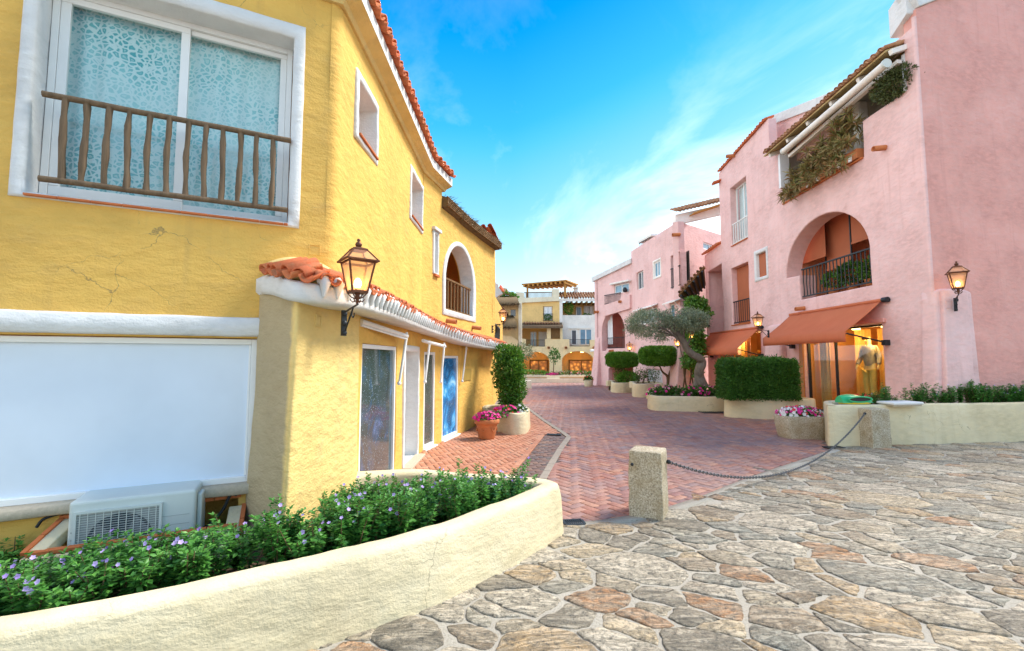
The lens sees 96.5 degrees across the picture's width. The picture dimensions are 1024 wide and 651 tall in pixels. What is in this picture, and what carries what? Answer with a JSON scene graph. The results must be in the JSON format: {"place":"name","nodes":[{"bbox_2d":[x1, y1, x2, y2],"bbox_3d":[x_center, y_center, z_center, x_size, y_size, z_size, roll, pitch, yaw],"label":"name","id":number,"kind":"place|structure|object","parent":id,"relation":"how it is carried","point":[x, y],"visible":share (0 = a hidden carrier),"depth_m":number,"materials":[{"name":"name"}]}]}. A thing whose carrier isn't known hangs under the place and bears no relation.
{"place":"outdoors","nodes":[
{"label":"outdoors","id":0,"kind":"place"},
{"bbox_2d":[413,426,539,473],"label":"terrace paving","id":1,"kind":"structure","parent":0,"point":[519,444],"depth_m":8.75,"materials":[{"name":"orange brick"}]},
{"bbox_2d":[474,418,498,439],"bbox_3d":[-0.569,2.325,10.295,0.570,0.435,0.570,0,-4,0],"label":"terracotta pot","id":2,"kind":"object","parent":1,"relation":"on","point":[486,429],"visible":0.95,"depth_m":10.10,"materials":[{"name":"orange ceramic"}]},
{"bbox_2d":[472,410,500,421],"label":"petunias","id":3,"kind":"object","parent":2,"relation":"in","point":[479,416],"visible":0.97,"depth_m":10.19,"materials":[{"name":"pink plant"}]},
{"bbox_2d":[482,405,529,434],"bbox_3d":[-0.171,2.415,11.814,1.304,0.535,2.145,0,-4,0],"label":"round planter","id":4,"kind":"object","parent":1,"relation":"on","point":[515,424],"visible":0.44,"depth_m":10.90,"materials":[{"name":"beige paint"}]},
{"bbox_2d":[492,405,519,417],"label":"geraniums","id":5,"kind":"object","parent":4,"relation":"in","point":[509,409],"visible":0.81,"depth_m":10.95,"materials":[{"name":"pink plant"}]},
{"bbox_2d":[490,343,528,409],"bbox_3d":[-0.082,1.420,12.113,1.049,1.973,1.228,0,-4,0],"label":"tall shrub","id":6,"kind":"object","parent":4,"relation":"in","point":[510,386],"visible":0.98,"depth_m":11.79,"materials":[{"name":"green plant"}]},
{"bbox_2d":[514,403,527,412],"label":"white flowers","id":7,"kind":"object","parent":4,"relation":"in","point":[520,408],"visible":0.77,"depth_m":11.13,"materials":[{"name":"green plant"}]},
{"bbox_2d":[517,341,537,361],"bbox_3d":[0.316,1.222,12.956,0.810,1.570,0.678,1,-4,-20],"label":"grey shrub","id":8,"kind":"object","parent":4,"relation":"in","point":[525,351],"visible":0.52,"depth_m":12.95,"materials":[{"name":"green plant"}]},
{"bbox_2d":[514,433,565,477],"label":"gutter paving","id":9,"kind":"structure","parent":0,"point":[546,446],"depth_m":8.61,"materials":[{"name":"brick"}]},
{"bbox_2d":[380,0,898,302],"label":"sky","id":10,"kind":"structure","parent":0,"point":[573,129],"materials":[{"name":"blue"}]},
{"bbox_2d":[636,345,676,384],"bbox_3d":[7.278,1.960,22.477,2.185,2.041,1.928,0,-4,0],"label":"topiary tree","id":11,"kind":"object","parent":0,"point":[658,355],"visible":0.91,"depth_m":21.94,"materials":[{"name":"green plant"}]},
{"bbox_2d":[495,374,825,443],"bbox_3d":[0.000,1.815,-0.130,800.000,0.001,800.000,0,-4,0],"label":"ground","id":12,"kind":"structure","parent":0,"point":[584,374],"depth_m":19.74,"materials":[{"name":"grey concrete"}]},
{"bbox_2d":[0,0,506,568],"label":"yellow building","id":13,"kind":"structure","parent":12,"relation":"on","point":[198,198],"depth_m":4.18,"materials":[{"name":"paint"}]},
{"bbox_2d":[0,309,259,521],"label":"shop window","id":14,"kind":"structure","parent":13,"relation":"in","point":[79,415],"depth_m":3.84,"materials":[{"name":"white paint"}]},
{"bbox_2d":[35,480,236,546],"bbox_3d":[-3.036,1.613,3.754,1.330,0.520,0.422,2,-5,-26],"label":"air conditioner","id":15,"kind":"object","parent":13,"relation":"attached to","point":[135,509],"visible":0.64,"depth_m":3.61,"materials":[{"name":"white metal"}]},
{"bbox_2d":[8,0,305,228],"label":"window","id":16,"kind":"structure","parent":13,"relation":"in","point":[234,69],"depth_m":4.28,"materials":[{"name":"glass"}]},
{"bbox_2d":[337,239,379,335],"bbox_3d":[-1.397,-0.334,4.022,0.287,0.831,0.509,3,-5,-37],"label":"wall lantern","id":17,"kind":"object","parent":13,"relation":"attached to","point":[357,291],"depth_m":3.93,"materials":[{"name":"black metal"}]},
{"bbox_2d":[354,67,378,165],"bbox_3d":[-1.949,-2.542,5.652,0.415,0.825,0.841,0,-4,0],"label":"window","id":18,"kind":"structure","parent":13,"relation":"in","point":[366,108],"depth_m":5.86,"materials":[{"name":"white paint"}]},
{"bbox_2d":[358,344,395,470],"bbox_3d":[-1.796,1.263,6.190,0.166,1.986,1.675,0,-4,0],"label":"shop door","id":19,"kind":"structure","parent":13,"relation":"in","point":[377,392],"depth_m":6.22,"materials":[{"name":"grey glass"}]},
{"bbox_2d":[402,345,425,468],"bbox_3d":[-1.866,1.376,8.004,0.508,2.045,1.188,0,-4,0],"label":"doorway","id":20,"kind":"structure","parent":13,"relation":"in","point":[411,456],"depth_m":8.49,"materials":[{"name":"white paint"}]},
{"bbox_2d":[409,164,423,233],"bbox_3d":[-1.929,-2.309,8.483,0.417,0.964,1.076,0,-4,0],"label":"window","id":21,"kind":"structure","parent":13,"relation":"in","point":[416,187],"depth_m":8.92,"materials":[{"name":"white paint"}]},
{"bbox_2d":[423,352,437,450],"bbox_3d":[-1.675,1.518,9.253,0.155,1.956,0.617,-1,-4,13],"label":"shop door","id":22,"kind":"structure","parent":13,"relation":"in","point":[429,387],"depth_m":9.33,"materials":[{"name":"white wood"}]},
{"bbox_2d":[432,226,441,277],"bbox_3d":[-1.724,-1.544,9.704,0.354,1.038,0.379,-1,-4,13],"label":"window","id":23,"kind":"structure","parent":13,"relation":"in","point":[436,231],"depth_m":9.73,"materials":[{"name":"white paint"}]},
{"bbox_2d":[441,356,460,441],"bbox_3d":[-1.404,1.636,10.406,0.155,1.886,1.067,-1,-4,13],"label":"shop door","id":24,"kind":"structure","parent":13,"relation":"in","point":[449,378],"depth_m":10.47,"materials":[{"name":"blue glass"}]},
{"bbox_2d":[495,323,499,338],"bbox_3d":[-0.562,0.171,14.444,0.564,0.629,0.227,-3,-5,32],"label":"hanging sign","id":25,"kind":"object","parent":13,"relation":"attached to","point":[497,333],"visible":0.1,"depth_m":14.30,"materials":[{"name":"metal"}]},
{"bbox_2d":[492,307,507,332],"bbox_3d":[-0.339,-0.162,12.554,0.445,0.726,0.251,0,-4,6],"label":"wall lantern","id":26,"kind":"object","parent":13,"relation":"attached to","point":[500,313],"depth_m":12.53,"materials":[{"name":"orange metal"}]},
{"bbox_2d":[495,282,502,402],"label":"yellow building","id":27,"kind":"structure","parent":12,"relation":"on","point":[498,293],"depth_m":19.59,"materials":[{"name":"paint"}]},
{"bbox_2d":[496,288,521,370],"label":"building","id":28,"kind":"structure","parent":12,"relation":"on","point":[512,325],"depth_m":36.90,"materials":[{"name":"paint"}]},
{"bbox_2d":[501,290,519,299],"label":"roof plants","id":29,"kind":"object","parent":28,"relation":"on","point":[512,294],"visible":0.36,"depth_m":38.46,"materials":[{"name":"green plant"}]},
{"bbox_2d":[506,434,544,474],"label":"kerb","id":30,"kind":"structure","parent":12,"relation":"on","point":[523,458],"depth_m":8.51,"materials":[{"name":"orange brick"}]},
{"bbox_2d":[524,404,570,479],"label":"kerb","id":31,"kind":"structure","parent":12,"relation":"on","point":[550,464],"depth_m":8.98,"materials":[{"name":"concrete"}]},
{"bbox_2d":[516,280,594,373],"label":"terraced building","id":32,"kind":"structure","parent":12,"relation":"on","point":[548,324],"depth_m":51.15,"materials":[{"name":"stucco"},{"name":"weathered tile"},{"name":"brown wood"}]},
{"bbox_2d":[530,332,535,345],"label":"window","id":33,"kind":"structure","parent":32,"relation":"in","point":[532,334],"depth_m":52.52,"materials":[{"name":"grey glass"}]},
{"bbox_2d":[539,332,546,345],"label":"window","id":34,"kind":"structure","parent":32,"relation":"in","point":[542,335],"depth_m":52.53,"materials":[{"name":"beige glass"}]},
{"bbox_2d":[544,307,551,319],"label":"window","id":35,"kind":"structure","parent":32,"relation":"in","point":[547,310],"depth_m":50.98,"materials":[{"name":"white glass"}]},
{"bbox_2d":[563,301,574,314],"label":"hanging plant","id":36,"kind":"object","parent":32,"relation":"hanging from","point":[570,309],"visible":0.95,"depth_m":51.40,"materials":[{"name":"green plant"}]},
{"bbox_2d":[571,330,576,344],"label":"window","id":37,"kind":"structure","parent":32,"relation":"in","point":[573,332],"depth_m":51.16,"materials":[{"name":"white glass"}]},
{"bbox_2d":[576,307,581,314],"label":"window","id":38,"kind":"structure","parent":32,"relation":"in","point":[578,309],"depth_m":53.75,"materials":[{"name":"grey glass"}]},
{"bbox_2d":[579,329,591,344],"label":"window","id":39,"kind":"structure","parent":32,"relation":"in","point":[583,333],"depth_m":51.18,"materials":[{"name":"blue glass"}]},
{"bbox_2d":[584,306,593,314],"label":"window","id":40,"kind":"structure","parent":32,"relation":"in","point":[587,309],"depth_m":53.72,"materials":[{"name":"grey glass"}]},
{"bbox_2d":[823,398,1023,446],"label":"long planter","id":41,"kind":"object","parent":12,"relation":"on","point":[937,423],"visible":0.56,"depth_m":9.67,"materials":[{"name":"beige paint"}]},
{"bbox_2d":[835,394,873,403],"bbox_3d":[7.303,1.563,9.740,0.720,0.200,0.381,1,-4,-7],"label":"plastic hood","id":42,"kind":"object","parent":41,"relation":"on","point":[848,399],"visible":1,"depth_m":9.59,"materials":[{"name":"green plastic"}]},
{"bbox_2d":[853,392,879,403],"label":"flowers","id":43,"kind":"object","parent":41,"relation":"on","point":[867,395],"visible":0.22,"depth_m":10.18,"materials":[{"name":"green plant"}]},
{"bbox_2d":[876,400,923,406],"bbox_3d":[8.155,1.638,9.604,0.720,0.087,0.400,1,-4,-7],"label":"stone slab","id":44,"kind":"object","parent":41,"relation":"on","point":[896,403],"depth_m":9.44,"materials":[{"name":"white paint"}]},
{"bbox_2d":[870,379,1023,403],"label":"bedding plants","id":45,"kind":"object","parent":41,"relation":"on","point":[1013,393],"visible":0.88,"depth_m":10.09,"materials":[{"name":"green plant"}]},
{"label":"gutter paving bed","id":46,"kind":"structure","parent":12,"relation":"on","visible":0},
{"bbox_2d":[500,404,559,434],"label":"gutter paving","id":47,"kind":"structure","parent":46,"relation":"on","point":[537,424],"depth_m":12.08,"materials":[{"name":"red brick"}]},
{"bbox_2d":[307,441,1023,650],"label":"stone paving","id":48,"kind":"structure","parent":0,"point":[914,547],"depth_m":3.79,"materials":[{"name":"beige stone"}]},
{"bbox_2d":[0,469,563,650],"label":"curved planter","id":49,"kind":"object","parent":48,"relation":"on","point":[316,601],"visible":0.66,"depth_m":2.89,"materials":[{"name":"beige paint"}]},
{"bbox_2d":[0,456,537,615],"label":"bedding plants","id":50,"kind":"object","parent":49,"relation":"in","point":[362,514],"visible":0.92,"depth_m":3.14,"materials":[{"name":"green plant"}]},
{"bbox_2d":[628,445,668,520],"bbox_3d":[1.590,1.840,5.328,0.395,0.793,0.397,-2,-5,28],"label":"granite bollard","id":51,"kind":"object","parent":48,"relation":"on","point":[648,484],"visible":0.98,"depth_m":5.17,"materials":[{"name":"beige stone"}]},
{"bbox_2d":[630,412,866,478],"bbox_3d":[4.241,1.935,7.074,6.958,0.694,0.174,3,-5,-35],"label":"chain","id":52,"kind":"object","parent":51,"relation":"hanging from","point":[753,477],"visible":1,"depth_m":6.60,"materials":[{"name":"grey metal"}]},
{"bbox_2d":[858,407,891,448],"bbox_3d":[7.386,2.110,9.367,0.450,0.833,0.448,1,-4,-8],"label":"granite bollard","id":53,"kind":"object","parent":48,"relation":"on","point":[874,428],"visible":0.86,"depth_m":9.18,"materials":[{"name":"beige stone"}]},
{"bbox_2d":[521,383,828,520],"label":"brick road","id":54,"kind":"structure","parent":0,"point":[577,411],"depth_m":9.47,"materials":[{"name":"red brick"}]},
{"bbox_2d":[524,380,531,387],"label":"cream block","id":55,"kind":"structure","parent":54,"relation":"on","point":[529,383],"depth_m":27.31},
{"bbox_2d":[524,375,585,382],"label":"wall","id":56,"kind":"structure","parent":54,"relation":"on","point":[556,378],"depth_m":33.81,"materials":[{"name":"beige paint"}]},
{"bbox_2d":[522,369,550,374],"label":"hedge","id":57,"kind":"object","parent":56,"relation":"on","point":[536,371],"visible":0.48,"depth_m":34.35,"materials":[{"name":"green plant"}]},
{"bbox_2d":[547,347,560,372],"bbox_3d":[3.200,2.633,34.591,1.055,2.208,0.951,0,-4,0],"label":"young tree","id":58,"kind":"object","parent":56,"relation":"on","point":[555,350],"visible":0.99,"depth_m":34.54,"materials":[{"name":"green plant"}]},
{"bbox_2d":[550,370,591,374],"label":"hedge","id":59,"kind":"object","parent":56,"relation":"on","point":[567,372],"visible":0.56,"depth_m":34.30,"materials":[{"name":"green plant"}]},
{"bbox_2d":[563,518,585,524],"bbox_3d":[0.677,2.154,4.996,0.240,0.018,0.180,1,-4,-8],"label":"drain grate","id":60,"kind":"object","parent":54,"relation":"on","point":[574,521],"visible":0.89,"depth_m":5.00,"materials":[{"name":"metal"}]},
{"bbox_2d":[584,380,592,386],"bbox_3d":[4.939,3.719,29.458,0.600,0.440,0.600,0,-4,0],"label":"round pot","id":61,"kind":"object","parent":54,"relation":"on","point":[588,383],"visible":0.89,"depth_m":29.21,"materials":[{"name":"beige paint"}]},
{"bbox_2d":[583,375,593,380],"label":"pot flowers","id":62,"kind":"object","parent":61,"relation":"in","point":[588,377],"visible":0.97,"depth_m":29.37,"materials":[{"name":"green plant"}]},
{"bbox_2d":[591,258,632,385],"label":"pink building","id":63,"kind":"structure","parent":54,"relation":"on","point":[613,304],"depth_m":30.44,"materials":[{"name":"paint"}]},
{"bbox_2d":[615,283,628,292],"bbox_3d":[7.167,-2.371,29.323,0.889,0.668,1.323,0,-4,0],"label":"window","id":64,"kind":"structure","parent":63,"relation":"in","point":[618,288],"depth_m":29.34,"materials":[{"name":"blue glass"}]},
{"bbox_2d":[606,380,636,392],"bbox_3d":[6.139,3.377,25.369,1.653,0.556,3.345,0,-4,0],"label":"round planter","id":65,"kind":"object","parent":54,"relation":"on","point":[615,386],"visible":0.56,"depth_m":23.95,"materials":[{"name":"beige paint"}]},
{"bbox_2d":[613,368,623,381],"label":"shrub","id":66,"kind":"object","parent":65,"relation":"in","point":[618,370],"visible":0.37,"depth_m":25.62,"materials":[{"name":"green plant"}]},
{"bbox_2d":[604,351,638,381],"bbox_3d":[6.097,2.343,25.290,1.958,1.946,1.709,0,-4,0],"label":"topiary tree","id":67,"kind":"object","parent":65,"relation":"in","point":[622,359],"visible":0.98,"depth_m":24.79,"materials":[{"name":"green plant"}]},
{"bbox_2d":[614,369,640,382],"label":"shrub","id":68,"kind":"object","parent":65,"relation":"in","point":[620,375],"visible":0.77,"depth_m":24.86,"materials":[{"name":"green plant"}]},
{"bbox_2d":[629,381,662,396],"bbox_3d":[6.529,3.106,22.296,1.652,0.656,2.379,0,-4,0],"label":"round planter","id":69,"kind":"object","parent":54,"relation":"on","point":[639,388],"visible":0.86,"depth_m":21.32,"materials":[{"name":"beige paint"}]},
{"bbox_2d":[630,367,643,382],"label":"rose bush","id":70,"kind":"object","parent":69,"relation":"on","point":[634,377],"visible":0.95,"depth_m":22.49,"materials":[{"name":"green plant"}]},
{"bbox_2d":[637,367,647,382],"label":"rose bush","id":71,"kind":"object","parent":69,"relation":"on","point":[643,378],"visible":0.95,"depth_m":22.34,"materials":[{"name":"green plant"}]},
{"bbox_2d":[643,367,656,382],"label":"rose bush","id":72,"kind":"object","parent":69,"relation":"on","point":[645,376],"visible":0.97,"depth_m":22.26,"materials":[{"name":"green plant"}]},
{"bbox_2d":[647,367,659,382],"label":"rose bush","id":73,"kind":"object","parent":69,"relation":"on","point":[654,380],"visible":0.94,"depth_m":22.23,"materials":[{"name":"green plant"}]},
{"bbox_2d":[631,197,720,389],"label":"pink building","id":74,"kind":"structure","parent":54,"relation":"on","point":[668,267],"depth_m":24.00,"materials":[{"name":"paint"}]},
{"bbox_2d":[638,271,643,288],"bbox_3d":[7.839,-2.690,27.199,0.356,1.152,1.100,0,-4,0],"label":"window","id":75,"kind":"structure","parent":74,"relation":"in","point":[640,275],"depth_m":27.40,"materials":[{"name":"white glass"}]},
{"bbox_2d":[654,260,659,277],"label":"window","id":76,"kind":"structure","parent":74,"relation":"in","point":[657,264],"depth_m":24.89,"materials":[{"name":"blue glass"}]},
{"bbox_2d":[686,251,689,283],"bbox_3d":[8.429,-2.714,22.680,0.360,1.779,1.139,0,-4,0],"label":"window","id":77,"kind":"structure","parent":74,"relation":"in","point":[687,253],"depth_m":22.19,"materials":[{"name":"black glass"}]},
{"bbox_2d":[679,295,714,387],"bbox_3d":[8.408,0.690,20.986,2.057,4.398,1.399,0,-4,0],"label":"creeper","id":78,"kind":"object","parent":74,"relation":"attached to","point":[698,343],"visible":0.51,"depth_m":20.64,"materials":[{"name":"green plant"}]},
{"bbox_2d":[646,390,723,411],"bbox_3d":[6.545,2.789,17.039,3.396,0.537,3.270,0,-4,0],"label":"round planter","id":79,"kind":"object","parent":54,"relation":"on","point":[693,403],"visible":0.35,"depth_m":15.55,"materials":[{"name":"beige paint"}]},
{"bbox_2d":[645,384,666,396],"bbox_3d":[5.204,2.346,16.368,0.824,0.488,0.701,0,-4,0],"label":"begonia","id":80,"kind":"object","parent":79,"relation":"in","point":[655,391],"visible":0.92,"depth_m":16.33,"materials":[{"name":"green plant"}]},
{"bbox_2d":[620,305,712,387],"bbox_3d":[5.823,0.749,16.891,3.916,3.200,2.930,0,-4,0],"label":"olive tree","id":81,"kind":"object","parent":79,"relation":"on","point":[692,320],"visible":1,"depth_m":16.59,"materials":[{"name":"green plant"}]},
{"bbox_2d":[657,384,677,395],"bbox_3d":[5.576,2.327,16.485,0.839,0.503,0.716,0,-4,0],"label":"begonia","id":82,"kind":"object","parent":79,"relation":"in","point":[668,387],"visible":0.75,"depth_m":16.34,"materials":[{"name":"green plant"}]},
{"bbox_2d":[667,384,688,395],"bbox_3d":[5.972,2.336,16.373,0.729,0.508,0.703,-2,-5,31],"label":"begonia","id":83,"kind":"object","parent":79,"relation":"in","point":[678,391],"visible":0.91,"depth_m":16.29,"materials":[{"name":"green plant"}]},
{"bbox_2d":[680,384,698,395],"bbox_3d":[6.422,2.347,16.464,0.752,0.495,0.666,0,-4,0],"label":"begonia","id":84,"kind":"object","parent":79,"relation":"in","point":[689,390],"visible":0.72,"depth_m":16.36,"materials":[{"name":"green plant"}]},
{"bbox_2d":[690,384,708,396],"bbox_3d":[6.740,2.341,16.397,0.759,0.456,0.728,2,-5,-29],"label":"begonia","id":85,"kind":"object","parent":79,"relation":"in","point":[700,390],"visible":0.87,"depth_m":16.23,"materials":[{"name":"green plant"}]},
{"bbox_2d":[699,384,715,395],"bbox_3d":[7.107,2.354,16.455,0.811,0.477,0.699,0,-4,0],"label":"begonia","id":86,"kind":"object","parent":79,"relation":"in","point":[710,389],"visible":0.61,"depth_m":16.35,"materials":[{"name":"green plant"}]},
{"bbox_2d":[563,449,840,527],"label":"kerb","id":87,"kind":"structure","parent":54,"relation":"on","point":[681,505],"depth_m":5.82,"materials":[{"name":"beige stone"}]},
{"bbox_2d":[698,411,723,412],"bbox_3d":[6.749,2.896,15.328,0.930,0.018,0.780,0,-4,0],"label":"drain grate","id":88,"kind":"object","parent":54,"relation":"on","point":[711,412],"visible":0.38,"depth_m":15.15,"materials":[{"name":"metal"}]},
{"bbox_2d":[724,397,815,418],"bbox_3d":[7.866,2.538,14.242,2.525,0.635,1.420,0,-4,0],"label":"round planter","id":89,"kind":"object","parent":54,"relation":"on","point":[754,409],"visible":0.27,"depth_m":13.66,"materials":[{"name":"beige paint"}]},
{"bbox_2d":[712,354,802,401],"bbox_3d":[7.572,1.596,14.164,2.456,1.448,1.586,0,-4,0],"label":"box hedge","id":90,"kind":"object","parent":89,"relation":"on","point":[765,377],"visible":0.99,"depth_m":13.62,"materials":[{"name":"green plant"}]},
{"bbox_2d":[773,414,824,439],"bbox_3d":[6.629,2.322,10.488,1.036,0.530,0.700,0,-4,0],"label":"stone trough","id":91,"kind":"object","parent":54,"relation":"on","point":[793,427],"visible":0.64,"depth_m":10.17,"materials":[{"name":"stone"}]},
{"bbox_2d":[775,405,823,416],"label":"petunias","id":92,"kind":"object","parent":91,"relation":"in","point":[801,411],"visible":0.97,"depth_m":10.36,"materials":[{"name":"pink plant"}]},
{"bbox_2d":[701,0,1023,414],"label":"pink building","id":93,"kind":"structure","parent":54,"relation":"on","point":[920,197],"depth_m":11.44,"materials":[{"name":"paint"}]},
{"bbox_2d":[731,181,747,246],"bbox_3d":[10.007,-4.893,19.725,0.574,2.729,1.560,0,-4,0],"label":"window","id":94,"kind":"structure","parent":93,"relation":"in","point":[742,191],"depth_m":20.14,"materials":[{"name":"white glass"}]},
{"bbox_2d":[720,331,760,357],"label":"shop window","id":95,"kind":"structure","parent":93,"relation":"in","point":[756,337],"depth_m":21.72,"materials":[{"name":"orange glass"}]},
{"bbox_2d":[737,265,749,323],"bbox_3d":[10.053,-1.343,19.576,0.040,2.485,1.500,0,-4,1],"label":"door","id":96,"kind":"structure","parent":93,"relation":"in","point":[742,272],"depth_m":19.80,"materials":[{"name":"wood"}]},
{"bbox_2d":[751,311,769,337],"bbox_3d":[7.775,-0.034,14.252,0.503,0.821,0.284,0,-4,-7],"label":"wall lantern","id":97,"kind":"object","parent":93,"relation":"attached to","point":[758,327],"depth_m":14.23,"materials":[{"name":"orange metal"}]},
{"bbox_2d":[754,246,768,281],"bbox_3d":[9.878,-2.383,17.868,0.330,1.241,0.997,0,-4,0],"label":"window","id":98,"kind":"structure","parent":93,"relation":"in","point":[761,271],"depth_m":17.97,"materials":[{"name":"white paint"}]},
{"bbox_2d":[776,152,817,204],"bbox_3d":[9.572,-4.863,15.217,1.096,1.509,1.768,0,-4,0],"label":"window box","id":99,"kind":"object","parent":93,"relation":"on","point":[789,192],"visible":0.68,"depth_m":15.24,"materials":[{"name":"plant"}]},
{"bbox_2d":[796,132,835,189],"bbox_3d":[9.530,-5.078,14.169,1.139,1.662,1.436,0,-4,0],"label":"window box","id":100,"kind":"object","parent":93,"relation":"on","point":[817,160],"visible":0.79,"depth_m":14.08,"materials":[{"name":"plant"}]},
{"bbox_2d":[821,271,844,293],"bbox_3d":[10.224,-1.343,14.519,0.784,0.869,0.736,2,-4,-23],"label":"potted plant","id":101,"kind":"object","parent":93,"relation":"on","point":[832,286],"visible":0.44,"depth_m":14.42,"materials":[{"name":"green plant"}]},
{"bbox_2d":[818,105,864,176],"bbox_3d":[9.517,-5.249,13.146,1.098,2.002,1.392,0,-4,0],"label":"window box","id":102,"kind":"object","parent":93,"relation":"on","point":[840,160],"visible":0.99,"depth_m":13.02,"materials":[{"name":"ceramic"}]},
{"bbox_2d":[799,318,885,410],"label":"shop window","id":103,"kind":"structure","parent":93,"relation":"in","point":[832,372],"depth_m":15.13,"materials":[{"name":"glass"}]},
{"bbox_2d":[832,260,869,289],"bbox_3d":[10.200,-1.486,13.644,1.004,1.031,0.962,0,-4,0],"label":"potted plant","id":104,"kind":"object","parent":93,"relation":"on","point":[847,276],"visible":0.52,"depth_m":13.62,"materials":[{"name":"green plant"}]},
{"bbox_2d":[852,255,871,285],"bbox_3d":[10.141,-1.520,12.856,0.893,0.984,0.864,0,-4,0],"label":"potted plant","id":105,"kind":"object","parent":93,"relation":"on","point":[864,274],"visible":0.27,"depth_m":12.87,"materials":[{"name":"green plant"}]},
{"bbox_2d":[855,337,881,397],"bbox_3d":[10.289,1.270,13.137,0.352,1.895,0.645,1,-4,-14],"label":"mannequin","id":106,"kind":"object","parent":93,"relation":"on","point":[870,355],"visible":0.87,"depth_m":13.07},
{"bbox_2d":[867,61,919,104],"bbox_3d":[9.656,-6.010,11.485,0.892,1.191,1.352,0,-4,0],"label":"terrace shrub","id":107,"kind":"object","parent":93,"relation":"on","point":[896,91],"visible":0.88,"depth_m":11.43,"materials":[{"name":"green plant"}]},
{"bbox_2d":[944,261,969,310],"bbox_3d":[9.857,-0.874,10.123,0.370,1.070,0.655,-3,-5,37],"label":"wall lantern","id":108,"kind":"object","parent":93,"relation":"attached to","point":[957,284],"depth_m":10.01,"materials":[{"name":"orange metal"}]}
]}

